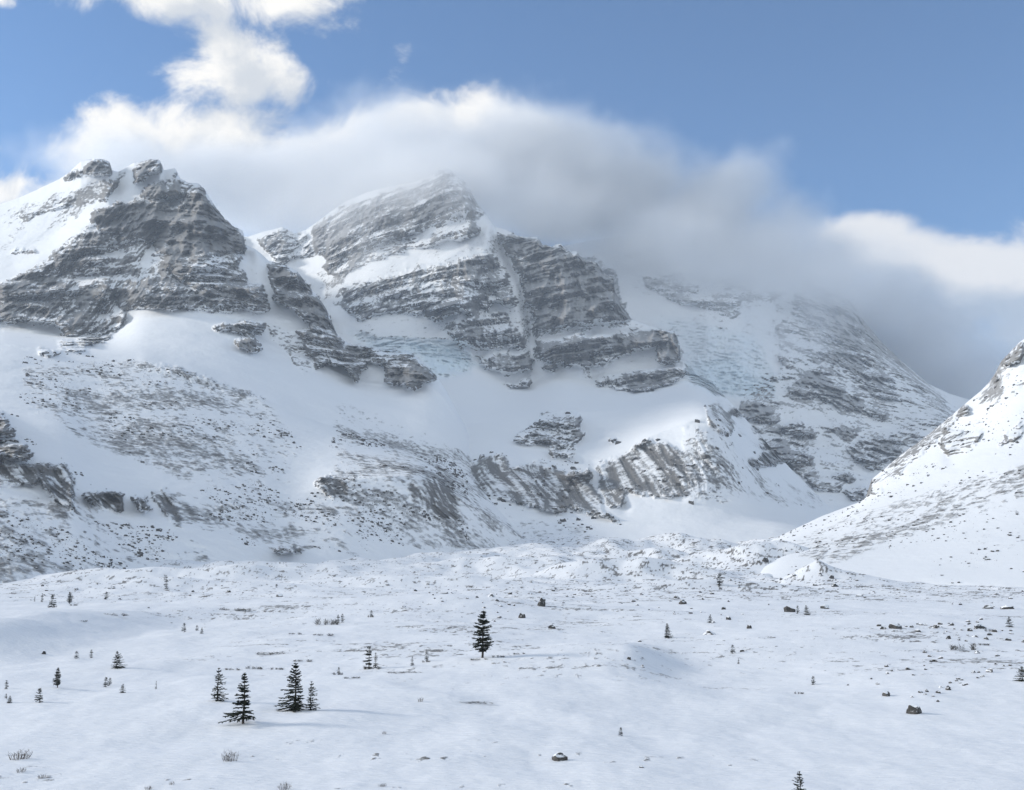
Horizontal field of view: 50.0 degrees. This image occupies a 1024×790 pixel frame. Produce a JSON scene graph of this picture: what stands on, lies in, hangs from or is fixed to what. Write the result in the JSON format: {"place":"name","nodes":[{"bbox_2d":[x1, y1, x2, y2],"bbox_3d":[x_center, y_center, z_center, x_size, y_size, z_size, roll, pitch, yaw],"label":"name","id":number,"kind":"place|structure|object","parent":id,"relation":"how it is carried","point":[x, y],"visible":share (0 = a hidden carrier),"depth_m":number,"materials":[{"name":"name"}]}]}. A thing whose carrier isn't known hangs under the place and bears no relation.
{"place":"outdoors","nodes":[
{"label":"outdoors","id":0,"kind":"place"},
{"bbox_2d":[0,159,523,583],"bbox_3d":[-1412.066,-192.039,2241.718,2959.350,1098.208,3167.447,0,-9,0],"label":"mountain","id":1,"kind":"structure","parent":0,"point":[153,269],"depth_m":1490.58,"materials":[{"name":"snow"}]},
{"bbox_2d":[0,352,469,569],"bbox_3d":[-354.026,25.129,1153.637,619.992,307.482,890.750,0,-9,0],"label":"scree","id":2,"kind":"structure","parent":1,"relation":"on","point":[139,552],"depth_m":1096.61,"materials":[{"name":"grey stone"}]},
{"bbox_2d":[0,533,1023,789],"bbox_3d":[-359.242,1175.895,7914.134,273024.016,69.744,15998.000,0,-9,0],"label":"ground","id":3,"kind":"structure","parent":0,"point":[690,707],"depth_m":143.90,"materials":[{"name":"white snow"}]},
{"bbox_2d":[8,749,32,759],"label":"bare shrub","id":4,"kind":"object","parent":3,"relation":"on","point":[18,755],"visible":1,"depth_m":83.92,"materials":[{"name":"grey plant"}]},
{"bbox_2d":[35,688,42,702],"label":"spruce tree","id":5,"kind":"object","parent":3,"relation":"on","point":[39,698],"visible":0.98,"depth_m":117.48,"materials":[{"name":"green plant"}]},
{"bbox_2d":[49,594,56,606],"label":"spruce tree","id":6,"kind":"object","parent":3,"relation":"on","point":[51,603],"visible":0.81,"depth_m":294.78,"materials":[{"name":"green plant"}]},
{"bbox_2d":[53,668,60,687],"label":"spruce tree","id":7,"kind":"object","parent":3,"relation":"on","point":[56,679],"visible":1,"depth_m":129.65,"materials":[{"name":"green plant"}]},
{"bbox_2d":[67,592,73,603],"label":"spruce tree","id":8,"kind":"object","parent":3,"relation":"on","point":[70,597],"visible":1,"depth_m":387.82,"materials":[{"name":"green plant"}]},
{"bbox_2d":[112,651,124,668],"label":"spruce tree","id":9,"kind":"object","parent":3,"relation":"on","point":[117,662],"visible":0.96,"depth_m":153.00,"materials":[{"name":"green plant"}]},
{"bbox_2d":[211,668,227,700],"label":"spruce tree","id":10,"kind":"object","parent":3,"relation":"on","point":[218,677],"visible":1,"depth_m":114.12,"materials":[{"name":"green plant"}]},
{"bbox_2d":[222,751,240,761],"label":"bare shrub","id":11,"kind":"object","parent":3,"relation":"on","point":[231,759],"visible":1,"depth_m":82.80,"materials":[{"name":"grey plant"}]},
{"bbox_2d":[218,672,254,723],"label":"spruce tree","id":12,"kind":"object","parent":3,"relation":"on","point":[244,703],"visible":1,"depth_m":101.12,"materials":[{"name":"green plant"}]},
{"bbox_2d":[257,650,285,654],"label":"shrub","id":13,"kind":"object","parent":3,"relation":"on","point":[263,653],"visible":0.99,"depth_m":179.37,"materials":[{"name":"grey plant"}]},
{"bbox_2d":[278,783,291,789],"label":"bare shrub","id":14,"kind":"object","parent":3,"relation":"on","point":[284,786],"visible":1,"depth_m":72.93,"materials":[{"name":"grey plant"}]},
{"bbox_2d":[275,663,304,711],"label":"spruce tree","id":15,"kind":"object","parent":3,"relation":"on","point":[294,706],"visible":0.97,"depth_m":108.92,"materials":[{"name":"green plant"}]},
{"bbox_2d":[305,681,318,709],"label":"spruce tree","id":16,"kind":"object","parent":3,"relation":"on","point":[310,705],"visible":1,"depth_m":109.24,"materials":[{"name":"green plant"}]},
{"bbox_2d":[313,618,340,624],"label":"shrub","id":17,"kind":"object","parent":3,"relation":"on","point":[327,622],"visible":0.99,"depth_m":252.57,"materials":[{"name":"grey plant"}]},
{"bbox_2d":[364,646,372,669],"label":"spruce tree","id":18,"kind":"object","parent":3,"relation":"on","point":[368,653],"visible":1,"depth_m":154.17,"materials":[{"name":"green plant"}]},
{"bbox_2d":[472,611,493,657],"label":"spruce tree","id":19,"kind":"object","parent":3,"relation":"on","point":[485,646],"visible":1,"depth_m":157.89,"materials":[{"name":"green plant"}]},
{"bbox_2d":[518,613,525,617],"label":"boulder","id":20,"kind":"object","parent":3,"relation":"on","point":[521,615],"visible":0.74,"depth_m":282.09,"materials":[{"name":"grey stone"}]},
{"bbox_2d":[537,597,545,606],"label":"boulder","id":21,"kind":"object","parent":3,"relation":"on","point":[541,602],"visible":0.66,"depth_m":314.46,"materials":[{"name":"grey stone"}]},
{"bbox_2d":[552,752,567,760],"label":"boulder","id":22,"kind":"object","parent":3,"relation":"on","point":[559,756],"visible":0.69,"depth_m":84.28,"materials":[{"name":"grey stone"}]},
{"bbox_2d":[664,623,671,637],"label":"spruce tree","id":23,"kind":"object","parent":3,"relation":"on","point":[666,634],"visible":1,"depth_m":218.14,"materials":[{"name":"green plant"}]},
{"bbox_2d":[703,630,714,634],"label":"boulder","id":24,"kind":"object","parent":3,"relation":"on","point":[707,632],"visible":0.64,"depth_m":224.08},
{"bbox_2d":[716,574,723,585],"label":"spruce tree","id":25,"kind":"object","parent":3,"relation":"on","point":[719,579],"visible":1,"depth_m":540.48,"materials":[{"name":"green plant"}]},
{"bbox_2d":[762,557,768,562],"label":"boulder","id":26,"kind":"object","parent":3,"relation":"on","point":[765,559],"visible":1,"depth_m":844.25,"materials":[{"name":"grey stone"}]},
{"bbox_2d":[783,606,795,611],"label":"boulder","id":27,"kind":"object","parent":3,"relation":"on","point":[788,609],"visible":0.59,"depth_m":314.48,"materials":[{"name":"grey stone"}]},
{"bbox_2d":[791,771,806,789],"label":"spruce tree","id":28,"kind":"object","parent":3,"relation":"on","point":[801,780],"visible":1,"depth_m":69.39,"materials":[{"name":"green plant"}]},
{"bbox_2d":[820,604,828,608],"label":"boulder","id":29,"kind":"object","parent":3,"relation":"on","point":[824,606],"visible":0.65,"depth_m":341.33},
{"bbox_2d":[882,691,889,696],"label":"boulder","id":30,"kind":"object","parent":3,"relation":"on","point":[887,693],"visible":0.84,"depth_m":125.08,"materials":[{"name":"grey stone"}]},
{"bbox_2d":[888,623,901,628],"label":"boulder","id":31,"kind":"object","parent":3,"relation":"on","point":[895,626],"visible":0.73,"depth_m":213.72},
{"bbox_2d":[906,704,921,713],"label":"boulder","id":32,"kind":"object","parent":3,"relation":"on","point":[913,709],"visible":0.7,"depth_m":112.38,"materials":[{"name":"grey stone"}]},
{"bbox_2d":[950,643,978,649],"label":"shrub","id":33,"kind":"object","parent":3,"relation":"on","point":[972,646],"visible":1,"depth_m":182.98,"materials":[{"name":"grey plant"}]},
{"bbox_2d":[974,624,986,628],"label":"boulder","id":34,"kind":"object","parent":3,"relation":"on","point":[979,626],"visible":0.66,"depth_m":217.38,"materials":[{"name":"grey stone"}]},
{"bbox_2d":[983,605,993,608],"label":"boulder","id":35,"kind":"object","parent":3,"relation":"on","point":[987,607],"visible":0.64,"depth_m":350.25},
{"bbox_2d":[1000,605,1013,608],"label":"boulder","id":36,"kind":"object","parent":3,"relation":"on","point":[1007,607],"visible":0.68,"depth_m":344.93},
{"bbox_2d":[1005,617,1012,626],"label":"spruce tree","id":37,"kind":"object","parent":3,"relation":"on","point":[1009,622],"visible":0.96,"depth_m":225.71,"materials":[{"name":"green plant"}]},
{"bbox_2d":[1013,666,1023,681],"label":"spruce tree","id":38,"kind":"object","parent":3,"relation":"on","point":[1021,674],"visible":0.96,"depth_m":132.88,"materials":[{"name":"green plant"}]},
{"bbox_2d":[0,0,1023,399],"label":"sky","id":39,"kind":"structure","parent":0,"point":[877,146],"materials":[{"name":"blue"}]},
{"bbox_2d":[244,166,833,542],"bbox_3d":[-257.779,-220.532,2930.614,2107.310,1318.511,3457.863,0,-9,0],"label":"mountain","id":40,"kind":"structure","parent":0,"point":[507,338],"depth_m":2712.40,"materials":[{"name":"white snow"}]},
{"bbox_2d":[469,405,801,532],"bbox_3d":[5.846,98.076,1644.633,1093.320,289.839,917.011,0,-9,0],"label":"scree","id":41,"kind":"structure","parent":40,"relation":"on","point":[706,456],"depth_m":1592.69,"materials":[{"name":"grey stone"}]},
{"bbox_2d":[564,229,968,510],"bbox_3d":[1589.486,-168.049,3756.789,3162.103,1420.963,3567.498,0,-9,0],"label":"mountain","id":42,"kind":"structure","parent":0,"point":[833,399],"depth_m":3690.28,"materials":[{"name":"white snow"}]},
{"bbox_2d":[761,339,1023,586],"bbox_3d":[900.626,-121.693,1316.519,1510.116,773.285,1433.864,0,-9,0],"label":"hill","id":43,"kind":"structure","parent":0,"point":[929,500],"depth_m":952.13,"materials":[{"name":"white snow"}]},
{"bbox_2d":[778,375,1023,582],"bbox_3d":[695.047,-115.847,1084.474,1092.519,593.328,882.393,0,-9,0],"label":"scree","id":44,"kind":"structure","parent":43,"relation":"on","point":[922,482],"depth_m":1021.26,"materials":[{"name":"grey stone"}]}
]}

